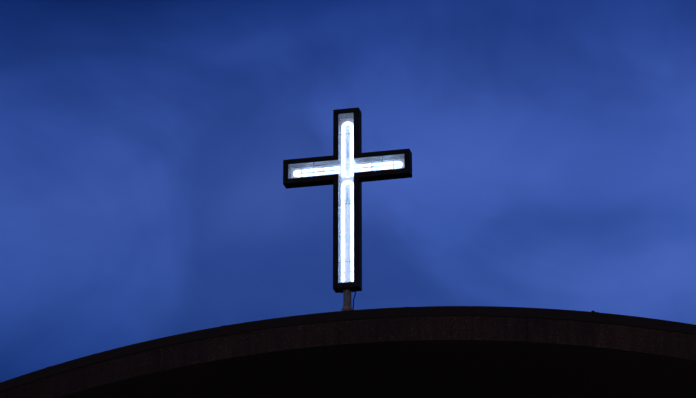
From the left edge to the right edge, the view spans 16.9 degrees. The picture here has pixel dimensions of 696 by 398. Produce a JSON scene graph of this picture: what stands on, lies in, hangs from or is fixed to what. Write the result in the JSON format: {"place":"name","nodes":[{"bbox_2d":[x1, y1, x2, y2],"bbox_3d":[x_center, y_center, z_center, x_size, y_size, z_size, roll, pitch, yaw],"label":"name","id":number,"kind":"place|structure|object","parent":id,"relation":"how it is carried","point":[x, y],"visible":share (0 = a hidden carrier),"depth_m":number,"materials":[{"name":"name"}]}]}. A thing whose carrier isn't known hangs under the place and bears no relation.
{"place":"outdoors","nodes":[
{"label":"outdoors","id":0,"kind":"place"},
{"bbox_2d":[0,0,695,382],"label":"sky","id":1,"kind":"structure","parent":0,"point":[144,144],"materials":[{"name":"blue"}]},
{"label":"ground","id":2,"kind":"structure","parent":0,"visible":0},
{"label":"side walls","id":3,"kind":"object","parent":2,"relation":"on","visible":0},
{"bbox_2d":[0,316,695,397],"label":"arched roof","id":4,"kind":"structure","parent":3,"relation":"on","point":[459,357],"depth_m":29.90,"materials":[{"name":"grey"}]},
{"bbox_2d":[283,107,411,310],"bbox_3d":[-0.008,0.228,30.584,1.710,3.025,0.260,-5,-23,12],"label":"cross","id":5,"kind":"object","parent":4,"relation":"on","point":[347,168],"visible":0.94,"depth_m":30.73,"materials":[{"name":"paint"}]},
{"bbox_2d":[0,306,695,391],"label":"roof drip edge","id":6,"kind":"object","parent":4,"relation":"attached to","point":[598,317],"visible":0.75,"depth_m":29.54,"materials":[{"name":"black paint"}]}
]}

